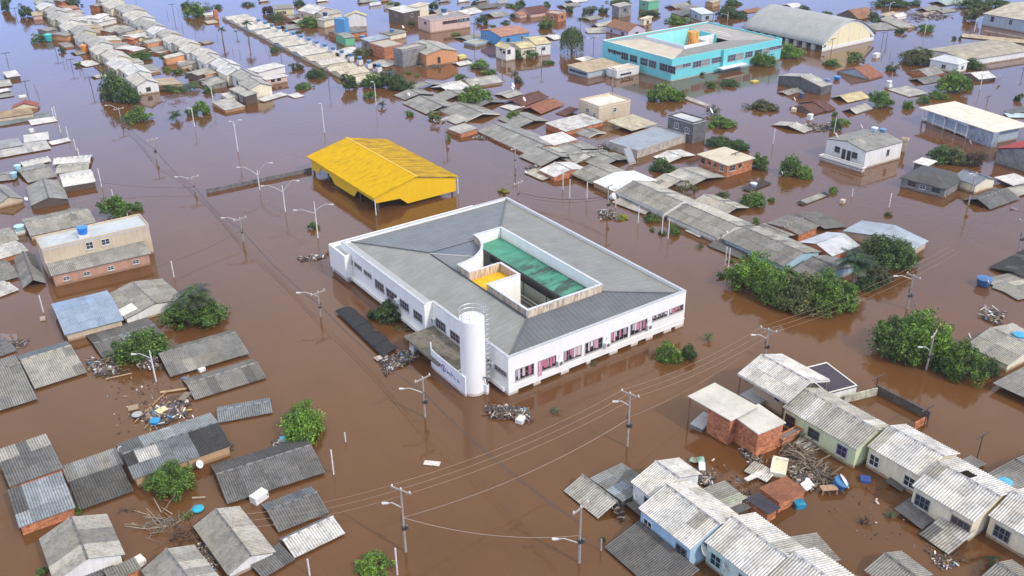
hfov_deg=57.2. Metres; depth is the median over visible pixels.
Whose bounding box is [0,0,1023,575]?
water
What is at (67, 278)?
window
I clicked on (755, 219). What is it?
bush
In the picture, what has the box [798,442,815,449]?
sheet
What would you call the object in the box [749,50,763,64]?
tree
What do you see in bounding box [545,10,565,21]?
house
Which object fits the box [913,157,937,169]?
shed
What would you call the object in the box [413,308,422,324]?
window
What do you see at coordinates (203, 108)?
tree
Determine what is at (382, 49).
house
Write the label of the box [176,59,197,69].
shed
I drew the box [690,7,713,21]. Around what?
house
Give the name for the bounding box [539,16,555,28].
tree
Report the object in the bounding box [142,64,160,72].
shed
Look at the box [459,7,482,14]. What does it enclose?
sunken house
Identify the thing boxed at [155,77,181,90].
shed
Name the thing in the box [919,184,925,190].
window
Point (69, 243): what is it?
building
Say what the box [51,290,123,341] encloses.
shed
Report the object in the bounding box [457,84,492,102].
tree
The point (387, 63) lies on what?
sunken house
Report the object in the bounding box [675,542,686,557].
window
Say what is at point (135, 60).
shed
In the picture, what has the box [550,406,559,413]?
floating plant
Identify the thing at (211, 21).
shed
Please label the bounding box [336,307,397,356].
roof
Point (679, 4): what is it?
sunken house
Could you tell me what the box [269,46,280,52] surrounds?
bush
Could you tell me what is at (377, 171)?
pavilion
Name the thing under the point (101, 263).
house
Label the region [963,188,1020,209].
sunken house
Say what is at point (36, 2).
house
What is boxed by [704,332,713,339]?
floating plant
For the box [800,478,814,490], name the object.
board
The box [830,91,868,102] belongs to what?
sunken house
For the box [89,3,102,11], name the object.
shed
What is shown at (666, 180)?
sunken house
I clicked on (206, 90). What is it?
bush
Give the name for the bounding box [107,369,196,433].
floating debris
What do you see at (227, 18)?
house
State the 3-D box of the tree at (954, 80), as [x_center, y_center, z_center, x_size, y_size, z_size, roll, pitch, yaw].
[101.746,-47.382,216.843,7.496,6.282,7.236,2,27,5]
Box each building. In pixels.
[34,214,153,278]
[360,34,389,49]
[387,5,419,24]
[393,42,426,67]
[408,2,428,15]
[414,39,457,65]
[418,11,469,32]
[567,58,621,78]
[579,92,630,121]
[606,63,638,78]
[608,125,686,157]
[667,111,706,143]
[778,73,832,94]
[919,101,1023,142]
[929,40,1023,63]
[982,2,1023,32]
[994,140,1023,170]
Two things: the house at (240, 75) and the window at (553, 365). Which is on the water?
the house at (240, 75)
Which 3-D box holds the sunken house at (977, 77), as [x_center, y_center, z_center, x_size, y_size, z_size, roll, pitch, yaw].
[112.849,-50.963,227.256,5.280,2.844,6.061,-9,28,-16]
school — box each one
[328,197,686,396]
[602,21,782,81]
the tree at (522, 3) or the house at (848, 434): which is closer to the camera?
the house at (848, 434)
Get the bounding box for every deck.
[690,411,707,431]
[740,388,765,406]
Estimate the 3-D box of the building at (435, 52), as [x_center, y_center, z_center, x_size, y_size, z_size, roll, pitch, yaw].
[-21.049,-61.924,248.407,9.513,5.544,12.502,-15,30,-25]
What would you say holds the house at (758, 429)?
on the water
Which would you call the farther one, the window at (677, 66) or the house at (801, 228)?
the window at (677, 66)
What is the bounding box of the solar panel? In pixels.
[623,147,635,164]
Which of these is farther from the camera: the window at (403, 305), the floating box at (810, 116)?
the floating box at (810, 116)
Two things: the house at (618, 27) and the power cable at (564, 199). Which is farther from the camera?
the house at (618, 27)
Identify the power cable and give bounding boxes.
[94,181,193,187]
[149,231,239,268]
[226,490,395,522]
[227,482,399,515]
[227,495,401,529]
[241,229,317,302]
[319,304,421,390]
[325,311,421,391]
[402,389,623,481]
[402,394,627,488]
[404,419,627,517]
[405,518,578,537]
[408,398,633,493]
[424,392,578,521]
[425,394,577,522]
[518,194,606,202]
[519,192,606,199]
[630,358,738,416]
[637,333,772,396]
[770,251,950,328]
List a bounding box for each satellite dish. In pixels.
[196,460,202,468]
[701,544,707,556]
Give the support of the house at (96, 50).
on the water
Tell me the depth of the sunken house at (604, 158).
176.49 m
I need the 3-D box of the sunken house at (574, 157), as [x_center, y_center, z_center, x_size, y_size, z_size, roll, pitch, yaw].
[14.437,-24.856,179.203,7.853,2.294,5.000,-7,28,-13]
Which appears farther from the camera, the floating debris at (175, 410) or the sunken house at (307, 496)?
the floating debris at (175, 410)
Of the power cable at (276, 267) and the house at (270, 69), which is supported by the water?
the house at (270, 69)
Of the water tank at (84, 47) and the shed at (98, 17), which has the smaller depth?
the water tank at (84, 47)
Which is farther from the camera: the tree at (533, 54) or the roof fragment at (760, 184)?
the tree at (533, 54)
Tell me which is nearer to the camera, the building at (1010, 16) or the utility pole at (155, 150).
the utility pole at (155, 150)
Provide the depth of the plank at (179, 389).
108.52 m
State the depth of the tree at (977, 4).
301.61 m
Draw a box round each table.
[178,391,191,402]
[819,484,838,495]
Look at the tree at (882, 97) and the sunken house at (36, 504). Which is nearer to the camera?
the sunken house at (36, 504)
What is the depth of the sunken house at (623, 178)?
164.39 m
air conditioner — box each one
[488,361,494,368]
[556,356,563,366]
[604,339,610,347]
[646,320,652,329]
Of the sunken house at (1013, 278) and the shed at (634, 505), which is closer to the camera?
the shed at (634, 505)
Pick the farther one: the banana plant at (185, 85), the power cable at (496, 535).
the banana plant at (185, 85)
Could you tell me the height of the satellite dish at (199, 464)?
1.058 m
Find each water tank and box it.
[9,171,16,177]
[13,164,20,170]
[13,224,26,235]
[43,33,51,40]
[76,225,89,238]
[80,44,88,51]
[131,411,141,418]
[149,417,159,425]
[306,37,311,43]
[314,40,319,47]
[322,12,328,17]
[322,43,327,51]
[330,46,336,54]
[339,49,344,58]
[347,53,353,62]
[357,56,362,65]
[366,60,372,69]
[375,63,381,73]
[440,8,447,14]
[609,192,616,199]
[750,182,757,186]
[832,475,848,490]
[871,126,877,131]
[885,80,892,88]
[976,275,992,286]
[1013,331,1023,338]
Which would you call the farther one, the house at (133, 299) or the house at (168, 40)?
the house at (168, 40)
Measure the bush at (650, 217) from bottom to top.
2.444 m
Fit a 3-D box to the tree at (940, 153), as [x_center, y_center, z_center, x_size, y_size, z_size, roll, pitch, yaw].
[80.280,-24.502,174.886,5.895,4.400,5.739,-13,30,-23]
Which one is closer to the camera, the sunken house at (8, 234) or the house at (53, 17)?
the sunken house at (8, 234)
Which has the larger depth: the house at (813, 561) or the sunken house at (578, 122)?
the sunken house at (578, 122)
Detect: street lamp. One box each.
[131,350,156,381]
[228,119,241,151]
[236,162,272,189]
[261,180,298,211]
[293,203,333,237]
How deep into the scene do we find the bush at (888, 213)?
152.31 m
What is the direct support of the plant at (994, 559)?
in the water
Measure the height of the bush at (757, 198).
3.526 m
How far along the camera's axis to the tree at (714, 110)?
202.13 m
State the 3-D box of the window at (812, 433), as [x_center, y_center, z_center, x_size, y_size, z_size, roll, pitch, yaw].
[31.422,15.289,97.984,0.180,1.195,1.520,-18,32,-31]
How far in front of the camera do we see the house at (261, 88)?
217.80 m
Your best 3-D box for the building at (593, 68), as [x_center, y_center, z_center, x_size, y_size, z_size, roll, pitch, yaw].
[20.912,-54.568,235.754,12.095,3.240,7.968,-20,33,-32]
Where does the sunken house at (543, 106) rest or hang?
on the water
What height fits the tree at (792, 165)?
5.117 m
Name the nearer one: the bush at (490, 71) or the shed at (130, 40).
the bush at (490, 71)
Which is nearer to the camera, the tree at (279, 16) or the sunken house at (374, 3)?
the tree at (279, 16)
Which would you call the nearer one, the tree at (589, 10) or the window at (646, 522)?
the window at (646, 522)
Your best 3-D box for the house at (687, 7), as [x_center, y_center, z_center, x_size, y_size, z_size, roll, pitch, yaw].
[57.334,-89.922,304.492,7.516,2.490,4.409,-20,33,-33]
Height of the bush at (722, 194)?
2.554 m
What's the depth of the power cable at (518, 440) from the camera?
89.65 m
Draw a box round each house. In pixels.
[0,79,12,86]
[0,88,10,93]
[0,92,13,97]
[0,107,33,120]
[0,112,51,125]
[0,138,21,149]
[0,140,50,157]
[0,171,16,180]
[0,184,23,207]
[0,227,18,244]
[0,240,28,260]
[0,258,18,281]
[0,337,16,356]
[0,355,36,410]
[0,434,63,487]
[2,70,20,80]
[7,472,75,534]
[11,99,38,109]
[13,251,45,287]
[14,163,57,182]
[17,341,86,388]
[20,156,50,166]
[22,206,95,240]
[23,132,48,142]
[26,178,67,208]
[33,0,54,8]
[35,2,55,17]
[39,514,124,575]
[43,6,68,18]
[46,11,65,27]
[46,241,150,286]
[48,138,70,144]
[52,155,91,164]
[55,161,90,173]
[56,14,80,27]
[59,21,79,32]
[59,169,95,191]
[62,448,123,484]
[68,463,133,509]
[69,25,96,40]
[73,32,94,48]
[84,36,113,52]
[86,317,164,357]
[89,44,112,63]
[96,0,123,3]
[100,49,130,66]
[101,0,123,16]
[106,57,131,78]
[109,278,180,322]
[115,3,146,19]
[116,413,231,487]
[119,62,151,81]
[122,10,154,26]
[125,71,159,95]
[132,18,149,29]
[141,21,165,32]
[141,545,218,575]
[146,26,165,38]
[157,29,183,45]
[157,330,248,376]
[161,34,180,52]
[172,37,201,51]
[179,43,199,59]
[183,359,266,399]
[190,47,219,64]
[193,506,275,575]
[196,53,218,68]
[209,57,240,74]
[211,439,324,503]
[212,98,245,112]
[216,63,239,85]
[216,397,272,422]
[222,14,249,21]
[229,17,256,24]
[229,85,257,104]
[231,68,261,86]
[235,21,262,28]
[238,76,272,98]
[242,23,269,32]
[247,62,285,77]
[250,28,276,36]
[257,92,287,101]
[258,31,289,40]
[262,74,287,84]
[262,486,328,532]
[266,35,297,45]
[273,4,293,15]
[275,39,307,49]
[279,516,344,557]
[283,24,300,29]
[284,14,298,19]
[284,44,315,53]
[291,48,326,58]
[297,4,331,18]
[301,53,336,63]
[311,56,347,67]
[316,9,342,17]
[317,16,336,27]
[320,63,357,73]
[327,27,366,37]
[332,66,369,77]
[334,32,354,46]
[335,46,358,54]
[344,73,378,84]
[357,0,375,2]
[369,1,380,5]
[369,39,403,58]
[371,59,393,67]
[379,29,406,39]
[394,88,434,99]
[402,95,451,113]
[410,80,441,88]
[430,8,450,13]
[430,80,468,89]
[433,89,465,99]
[439,101,499,121]
[447,123,477,137]
[455,33,480,40]
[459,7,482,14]
[460,3,501,8]
[462,74,502,88]
[472,98,503,106]
[477,122,526,140]
[481,26,529,44]
[484,11,509,17]
[493,90,522,97]
[493,130,552,153]
[494,41,516,60]
[496,0,508,3]
[497,112,548,126]
[503,90,547,106]
[510,11,527,18]
[510,41,536,59]
[515,5,548,17]
[519,146,568,166]
[521,98,563,113]
[522,36,551,55]
[538,132,577,146]
[539,161,582,181]
[542,34,560,39]
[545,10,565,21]
[545,145,567,152]
[546,113,603,134]
[555,106,578,115]
[556,141,598,157]
[557,2,580,6]
[561,150,595,163]
[563,474,618,518]
[565,149,608,162]
[567,0,587,2]
[571,163,624,183]
[575,127,605,137]
[584,15,601,20]
[584,27,606,33]
[584,152,627,163]
[590,20,611,26]
[590,463,638,507]
[593,170,655,194]
[605,19,646,35]
[611,2,631,17]
[615,180,699,218]
[630,457,701,505]
[638,0,658,10]
[638,480,737,564]
[639,16,652,25]
[653,149,695,162]
[655,173,686,187]
[666,203,753,241]
[667,2,689,8]
[671,8,689,17]
[671,167,725,188]
[676,4,699,10]
[687,383,757,444]
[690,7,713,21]
[696,194,748,212]
[697,147,754,176]
[704,512,806,575]
[705,0,721,7]
[723,226,821,268]
[734,404,785,456]
[737,354,829,419]
[740,7,759,12]
[758,223,795,237]
[759,476,806,512]
[767,214,818,241]
[768,547,854,575]
[772,121,811,132]
[777,88,802,95]
[780,3,800,7]
[782,388,887,468]
[789,102,824,114]
[791,254,853,278]
[797,211,846,228]
[799,232,858,258]
[800,98,835,111]
[825,129,902,167]
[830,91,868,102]
[837,7,870,19]
[837,64,883,79]
[842,103,872,113]
[843,220,928,253]
[864,551,932,575]
[866,424,959,494]
[867,22,897,30]
[878,11,906,15]
[881,15,917,27]
[887,86,927,96]
[900,165,960,197]
[908,66,944,76]
[909,75,939,83]
[911,457,1016,541]
[918,5,939,10]
[929,55,968,72]
[931,0,962,5]
[934,8,955,12]
[957,169,996,193]
[961,33,1023,43]
[961,71,996,81]
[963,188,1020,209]
[968,323,1023,371]
[982,559,1023,575]
[985,488,1023,557]
[988,250,1023,277]
[991,272,1023,299]
[991,281,1018,292]
[994,173,1023,185]
[994,367,1023,396]
[1003,106,1023,113]
[1004,113,1023,117]
[1007,184,1023,195]
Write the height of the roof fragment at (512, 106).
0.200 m
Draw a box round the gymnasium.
[741,4,875,51]
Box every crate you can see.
[793,498,806,509]
[860,475,870,483]
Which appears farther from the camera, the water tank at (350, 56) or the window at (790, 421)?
the water tank at (350, 56)
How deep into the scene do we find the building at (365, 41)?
257.72 m
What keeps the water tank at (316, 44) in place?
on the water
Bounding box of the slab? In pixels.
[793,437,805,444]
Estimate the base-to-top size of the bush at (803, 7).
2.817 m
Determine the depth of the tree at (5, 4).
314.24 m
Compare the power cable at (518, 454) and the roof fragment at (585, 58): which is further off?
the roof fragment at (585, 58)
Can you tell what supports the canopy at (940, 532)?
attached to the house at (974, 499)
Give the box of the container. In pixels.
[457,54,466,59]
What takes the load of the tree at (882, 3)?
on the water
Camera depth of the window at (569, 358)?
110.75 m
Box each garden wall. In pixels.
[206,168,311,192]
[683,96,709,106]
[844,388,877,401]
[877,385,930,419]
[913,417,926,428]
[984,30,1023,37]
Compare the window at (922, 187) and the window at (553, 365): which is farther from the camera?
the window at (922, 187)
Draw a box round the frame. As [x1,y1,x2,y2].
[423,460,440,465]
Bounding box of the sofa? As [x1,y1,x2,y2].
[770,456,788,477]
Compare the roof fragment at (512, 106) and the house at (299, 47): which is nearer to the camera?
the roof fragment at (512, 106)
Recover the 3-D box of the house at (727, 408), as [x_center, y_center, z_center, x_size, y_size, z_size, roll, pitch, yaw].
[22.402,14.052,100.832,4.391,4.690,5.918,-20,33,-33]
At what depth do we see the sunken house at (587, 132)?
191.58 m
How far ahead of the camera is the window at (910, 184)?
162.48 m
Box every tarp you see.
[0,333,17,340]
[279,436,285,441]
[689,456,704,462]
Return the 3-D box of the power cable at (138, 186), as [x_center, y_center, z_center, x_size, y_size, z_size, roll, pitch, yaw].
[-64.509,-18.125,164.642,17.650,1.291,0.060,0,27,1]
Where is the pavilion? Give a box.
[306,137,458,214]
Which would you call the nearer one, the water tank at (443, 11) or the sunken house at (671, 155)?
the sunken house at (671, 155)
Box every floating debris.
[4,337,28,347]
[85,357,128,379]
[102,22,131,35]
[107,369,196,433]
[122,41,150,55]
[136,355,162,370]
[140,397,191,429]
[196,542,219,569]
[271,437,287,445]
[297,251,328,261]
[379,347,419,375]
[420,63,446,69]
[433,119,446,123]
[470,135,487,139]
[482,402,533,421]
[524,163,540,170]
[598,208,615,219]
[610,504,624,520]
[696,468,715,486]
[700,453,765,502]
[738,447,766,466]
[758,453,770,466]
[778,433,845,495]
[787,462,820,491]
[803,121,830,131]
[826,493,926,550]
[904,9,954,21]
[928,548,958,569]
[979,304,1007,324]
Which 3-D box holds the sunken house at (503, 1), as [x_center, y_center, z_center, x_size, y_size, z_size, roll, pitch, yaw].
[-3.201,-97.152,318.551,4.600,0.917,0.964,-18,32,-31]
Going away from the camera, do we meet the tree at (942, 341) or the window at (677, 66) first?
the tree at (942, 341)
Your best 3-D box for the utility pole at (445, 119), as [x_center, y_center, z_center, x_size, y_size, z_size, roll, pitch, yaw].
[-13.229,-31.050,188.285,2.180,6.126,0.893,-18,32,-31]
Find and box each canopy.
[251,543,294,575]
[608,114,657,130]
[886,477,904,491]
[894,497,934,529]
[919,516,976,554]
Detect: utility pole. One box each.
[105,105,123,122]
[147,138,157,159]
[175,175,198,191]
[221,216,246,241]
[296,289,324,316]
[381,484,411,552]
[399,373,430,417]
[441,117,449,140]
[511,146,518,167]
[514,181,522,200]
[552,500,589,563]
[604,183,612,214]
[612,389,639,446]
[751,326,777,353]
[872,374,884,387]
[893,271,920,308]
[918,330,936,370]
[921,404,934,427]
[968,172,976,204]
[976,431,989,458]
[1017,219,1023,250]
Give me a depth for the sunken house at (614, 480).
92.04 m
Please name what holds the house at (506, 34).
on the water
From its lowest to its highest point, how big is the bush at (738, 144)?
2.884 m
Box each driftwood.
[116,506,135,513]
[128,494,195,543]
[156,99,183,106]
[157,515,199,547]
[856,515,872,525]
[865,479,897,498]
[924,537,971,567]
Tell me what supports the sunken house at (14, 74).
on the water
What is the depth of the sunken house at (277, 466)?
94.56 m
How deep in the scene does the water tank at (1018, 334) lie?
114.00 m
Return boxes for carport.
[808,362,857,399]
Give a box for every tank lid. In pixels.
[191,504,203,512]
[840,474,848,488]
[998,477,1012,485]
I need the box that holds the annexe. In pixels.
[901,137,909,152]
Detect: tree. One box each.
[0,0,10,10]
[17,3,32,16]
[30,33,52,42]
[65,0,82,6]
[95,194,133,218]
[97,68,128,100]
[104,325,173,368]
[113,82,142,103]
[119,105,153,124]
[129,50,151,59]
[142,459,196,502]
[155,294,230,330]
[168,109,181,120]
[172,282,212,310]
[182,1,206,16]
[193,100,210,113]
[202,1,213,12]
[217,26,224,41]
[240,20,251,41]
[261,6,268,13]
[266,6,273,13]
[274,10,285,22]
[275,398,326,444]
[295,16,317,27]
[339,71,357,89]
[352,47,371,57]
[362,71,385,87]
[367,298,401,323]
[375,68,400,87]
[388,76,414,89]
[427,111,439,120]
[428,0,438,8]
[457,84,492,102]
[467,58,489,68]
[475,14,488,23]
[515,49,526,59]
[517,0,525,7]
[526,48,538,58]
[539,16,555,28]
[559,26,583,54]
[582,6,597,15]
[646,82,677,100]
[667,87,686,101]
[675,180,696,192]
[705,104,721,114]
[715,5,738,17]
[722,249,777,296]
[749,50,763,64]
[750,267,803,310]
[752,152,769,170]
[756,52,776,66]
[772,271,825,316]
[777,265,804,285]
[778,153,801,175]
[780,43,806,58]
[803,266,851,318]
[829,275,859,312]
[830,118,842,130]
[834,247,875,282]
[846,51,865,62]
[857,261,894,286]
[858,232,918,270]
[865,319,933,365]
[867,11,880,22]
[868,0,911,7]
[868,90,894,107]
[878,314,920,341]
[891,304,960,365]
[892,240,919,268]
[897,46,939,64]
[926,143,965,165]
[929,354,961,377]
[934,68,972,91]
[937,337,989,388]
[946,146,973,165]
[951,0,992,9]
[962,8,983,20]
[965,151,982,166]
[966,57,988,69]
[978,357,1000,378]
[985,0,1010,7]
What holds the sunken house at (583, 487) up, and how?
on the water
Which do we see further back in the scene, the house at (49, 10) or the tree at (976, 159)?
the house at (49, 10)
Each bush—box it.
[35,567,48,575]
[74,504,81,515]
[132,202,142,211]
[168,69,183,73]
[180,0,189,7]
[181,510,193,519]
[184,107,197,116]
[201,87,214,93]
[214,4,222,8]
[242,2,255,6]
[265,12,276,19]
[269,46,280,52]
[288,62,304,70]
[292,0,304,6]
[295,81,314,89]
[304,68,327,78]
[307,222,319,228]
[353,549,397,575]
[363,90,376,99]
[366,308,374,320]
[386,2,400,5]
[393,322,411,330]
[405,110,413,116]
[428,110,441,119]
[454,74,467,79]
[481,68,497,74]
[498,188,509,192]
[507,110,519,118]
[512,1,520,8]
[513,76,523,83]
[542,59,554,64]
[564,6,573,12]
[598,5,609,12]
[605,0,631,3]
[616,213,628,220]
[638,10,660,16]
[643,214,661,222]
[648,157,677,172]
[655,340,684,363]
[657,230,667,235]
[663,14,693,24]
[667,223,681,235]
[677,343,697,361]
[704,80,717,88]
[704,135,732,147]
[706,114,737,128]
[715,191,730,198]
[716,272,724,278]
[719,78,740,86]
[724,0,743,5]
[725,139,749,150]
[727,11,747,18]
[739,190,765,209]
[741,98,779,111]
[752,217,759,225]
[796,164,813,179]
[800,5,810,9]
[822,59,840,66]
[829,186,838,193]
[840,118,850,124]
[854,274,878,292]
[883,211,892,216]
[885,62,899,70]
[894,28,907,33]
[902,100,915,109]
[909,0,922,5]
[914,23,935,31]
[915,95,930,103]
[927,89,950,99]
[1013,93,1023,101]
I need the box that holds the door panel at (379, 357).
[374,355,387,360]
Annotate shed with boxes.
[30,11,42,19]
[36,27,56,33]
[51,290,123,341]
[52,32,73,41]
[53,0,68,6]
[57,5,79,10]
[57,42,74,48]
[63,8,73,11]
[68,12,84,17]
[72,60,98,66]
[73,50,86,54]
[77,15,116,25]
[82,24,102,33]
[85,565,113,575]
[86,13,109,23]
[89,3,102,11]
[93,74,106,78]
[96,35,121,42]
[100,25,129,33]
[104,557,140,575]
[112,42,130,49]
[113,45,145,51]
[115,27,136,35]
[121,47,142,54]
[122,32,147,41]
[122,37,140,44]
[126,29,145,34]
[131,57,143,64]
[142,35,150,40]
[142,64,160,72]
[143,38,162,48]
[148,49,169,54]
[149,46,166,51]
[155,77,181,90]
[162,52,184,64]
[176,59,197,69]
[187,67,214,80]
[198,40,213,44]
[198,75,217,85]
[201,76,226,88]
[203,12,213,17]
[203,20,218,23]
[204,70,216,77]
[220,91,237,100]
[442,114,469,124]
[451,60,472,65]
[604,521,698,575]
[612,196,649,214]
[626,501,640,516]
[702,480,746,507]
[708,238,746,258]
[731,502,750,513]
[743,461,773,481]
[747,493,780,521]
[780,425,802,446]
[791,533,840,562]
[891,12,906,19]
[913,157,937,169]
[962,455,985,467]
[987,455,1023,480]
[993,468,1023,488]
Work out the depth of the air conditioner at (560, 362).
109.64 m
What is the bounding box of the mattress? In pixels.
[154,406,168,413]
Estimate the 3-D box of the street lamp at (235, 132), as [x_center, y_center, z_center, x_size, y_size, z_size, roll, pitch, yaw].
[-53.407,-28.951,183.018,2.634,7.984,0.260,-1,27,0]
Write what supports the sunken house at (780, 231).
on the water
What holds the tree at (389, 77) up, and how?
on the water
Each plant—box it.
[160,85,173,92]
[164,84,179,93]
[170,85,184,92]
[175,83,190,92]
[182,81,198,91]
[187,80,201,89]
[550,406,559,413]
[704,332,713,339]
[886,512,895,517]
[982,555,1000,565]
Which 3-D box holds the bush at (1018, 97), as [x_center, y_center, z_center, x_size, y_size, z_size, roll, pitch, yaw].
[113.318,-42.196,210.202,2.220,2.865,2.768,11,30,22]
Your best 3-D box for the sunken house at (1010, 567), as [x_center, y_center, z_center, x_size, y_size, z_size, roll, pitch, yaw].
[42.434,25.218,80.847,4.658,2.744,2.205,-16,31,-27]
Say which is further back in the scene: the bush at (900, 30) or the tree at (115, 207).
the bush at (900, 30)
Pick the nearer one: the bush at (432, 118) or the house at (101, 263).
the house at (101, 263)
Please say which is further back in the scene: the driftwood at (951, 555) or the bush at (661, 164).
the bush at (661, 164)
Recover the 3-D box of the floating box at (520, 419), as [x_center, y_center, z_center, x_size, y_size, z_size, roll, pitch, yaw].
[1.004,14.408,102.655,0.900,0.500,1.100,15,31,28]
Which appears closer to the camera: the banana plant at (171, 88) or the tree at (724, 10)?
the banana plant at (171, 88)
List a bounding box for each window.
[63,276,70,281]
[83,271,90,276]
[85,241,94,249]
[101,238,109,245]
[107,265,114,271]
[132,259,139,264]
[354,261,361,271]
[363,269,371,279]
[374,278,384,294]
[386,287,397,304]
[399,298,409,313]
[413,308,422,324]
[435,317,445,334]
[449,329,459,345]
[494,364,506,378]
[515,363,534,381]
[538,355,556,373]
[564,345,581,363]
[585,336,602,355]
[608,48,615,53]
[611,326,628,344]
[621,52,627,60]
[629,54,636,63]
[629,318,647,336]
[640,57,647,66]
[643,517,651,529]
[648,60,656,68]
[652,310,667,322]
[659,63,667,71]
[667,65,675,74]
[669,304,683,315]
[674,64,682,69]
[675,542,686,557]
[682,62,690,67]
[692,60,701,68]
[701,58,709,66]
[708,551,721,571]
[711,56,721,63]
[719,164,723,171]
[727,54,735,62]
[729,165,735,171]
[736,52,743,60]
[744,50,752,58]
[754,49,761,55]
[762,48,769,54]
[783,413,795,428]
[806,427,819,442]
[834,146,840,153]
[835,443,847,459]
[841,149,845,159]
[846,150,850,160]
[851,152,857,159]
[867,453,879,469]
[901,474,915,490]
[907,181,915,187]
[913,493,930,513]
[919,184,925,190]
[931,187,939,194]
[950,514,971,539]
[990,523,1010,545]
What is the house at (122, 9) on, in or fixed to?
on the water
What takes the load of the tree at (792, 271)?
on the water
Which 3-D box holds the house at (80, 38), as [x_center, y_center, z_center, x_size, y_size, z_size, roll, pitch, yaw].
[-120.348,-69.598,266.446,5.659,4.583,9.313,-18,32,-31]
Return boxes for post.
[307,559,310,575]
[330,450,333,474]
[394,548,397,574]
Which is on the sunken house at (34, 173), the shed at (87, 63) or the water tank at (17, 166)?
the water tank at (17, 166)
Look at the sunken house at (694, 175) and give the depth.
167.99 m
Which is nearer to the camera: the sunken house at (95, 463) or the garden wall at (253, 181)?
the sunken house at (95, 463)
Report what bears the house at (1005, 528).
on the water
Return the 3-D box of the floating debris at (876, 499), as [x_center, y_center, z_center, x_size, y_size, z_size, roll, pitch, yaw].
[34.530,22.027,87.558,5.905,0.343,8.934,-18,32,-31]
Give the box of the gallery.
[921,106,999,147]
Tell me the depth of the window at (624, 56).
238.31 m
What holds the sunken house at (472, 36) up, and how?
on the water
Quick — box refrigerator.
[249,487,268,505]
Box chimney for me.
[213,10,218,18]
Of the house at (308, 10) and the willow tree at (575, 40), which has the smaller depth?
the willow tree at (575, 40)
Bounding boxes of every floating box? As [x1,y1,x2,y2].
[129,554,146,566]
[198,367,205,372]
[409,345,416,352]
[515,414,525,424]
[698,462,705,470]
[806,113,813,119]
[872,52,880,57]
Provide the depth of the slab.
98.66 m
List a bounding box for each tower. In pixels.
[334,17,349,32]
[459,303,490,396]
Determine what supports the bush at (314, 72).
on the water
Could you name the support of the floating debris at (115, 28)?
on the water
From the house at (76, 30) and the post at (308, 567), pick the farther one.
the house at (76, 30)
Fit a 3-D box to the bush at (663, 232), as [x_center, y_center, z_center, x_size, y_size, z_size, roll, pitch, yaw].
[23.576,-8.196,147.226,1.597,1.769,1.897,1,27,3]
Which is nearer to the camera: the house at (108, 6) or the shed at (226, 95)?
the shed at (226, 95)
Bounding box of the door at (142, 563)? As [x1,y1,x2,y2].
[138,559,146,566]
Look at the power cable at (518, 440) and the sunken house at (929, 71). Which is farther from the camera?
the sunken house at (929, 71)
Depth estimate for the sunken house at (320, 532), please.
86.14 m
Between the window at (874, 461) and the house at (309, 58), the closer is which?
the window at (874, 461)
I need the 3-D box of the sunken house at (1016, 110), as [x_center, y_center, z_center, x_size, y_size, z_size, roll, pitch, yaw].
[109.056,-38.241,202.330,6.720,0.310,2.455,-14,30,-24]
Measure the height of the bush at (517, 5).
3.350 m
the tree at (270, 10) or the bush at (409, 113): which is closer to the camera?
the bush at (409, 113)
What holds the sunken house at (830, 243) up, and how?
on the water
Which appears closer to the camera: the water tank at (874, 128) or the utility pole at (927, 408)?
the utility pole at (927, 408)
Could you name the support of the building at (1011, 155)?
on the water
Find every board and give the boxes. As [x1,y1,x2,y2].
[128,404,138,410]
[744,471,762,481]
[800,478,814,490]
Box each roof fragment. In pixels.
[0,280,18,296]
[28,116,56,125]
[288,93,303,97]
[500,103,524,110]
[524,168,548,179]
[575,56,595,61]
[685,229,702,236]
[741,179,770,190]
[797,192,829,204]
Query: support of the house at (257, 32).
on the water
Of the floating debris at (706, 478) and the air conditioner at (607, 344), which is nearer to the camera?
the floating debris at (706, 478)
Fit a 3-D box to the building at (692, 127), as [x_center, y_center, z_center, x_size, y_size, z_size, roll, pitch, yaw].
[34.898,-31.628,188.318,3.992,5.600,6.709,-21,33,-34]
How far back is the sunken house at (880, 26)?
278.76 m
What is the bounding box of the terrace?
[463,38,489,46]
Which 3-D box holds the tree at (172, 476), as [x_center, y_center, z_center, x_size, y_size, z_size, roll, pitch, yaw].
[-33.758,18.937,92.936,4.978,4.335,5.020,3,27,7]
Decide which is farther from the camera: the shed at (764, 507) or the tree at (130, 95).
the tree at (130, 95)
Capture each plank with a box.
[106,373,131,378]
[134,392,165,422]
[160,387,186,392]
[192,496,205,498]
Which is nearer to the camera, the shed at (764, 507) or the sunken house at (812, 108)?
the shed at (764, 507)
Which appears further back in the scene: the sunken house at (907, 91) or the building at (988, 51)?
the building at (988, 51)
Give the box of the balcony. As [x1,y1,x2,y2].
[819,154,866,172]
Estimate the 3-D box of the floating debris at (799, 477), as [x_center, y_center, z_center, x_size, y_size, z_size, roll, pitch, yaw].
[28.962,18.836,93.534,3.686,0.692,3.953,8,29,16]
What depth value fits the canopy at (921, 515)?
88.03 m
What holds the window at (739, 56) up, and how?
in the school at (682, 52)
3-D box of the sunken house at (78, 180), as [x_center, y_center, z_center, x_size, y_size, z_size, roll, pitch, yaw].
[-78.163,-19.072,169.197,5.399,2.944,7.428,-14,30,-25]
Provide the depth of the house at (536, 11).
297.83 m
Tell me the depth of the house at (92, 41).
258.14 m

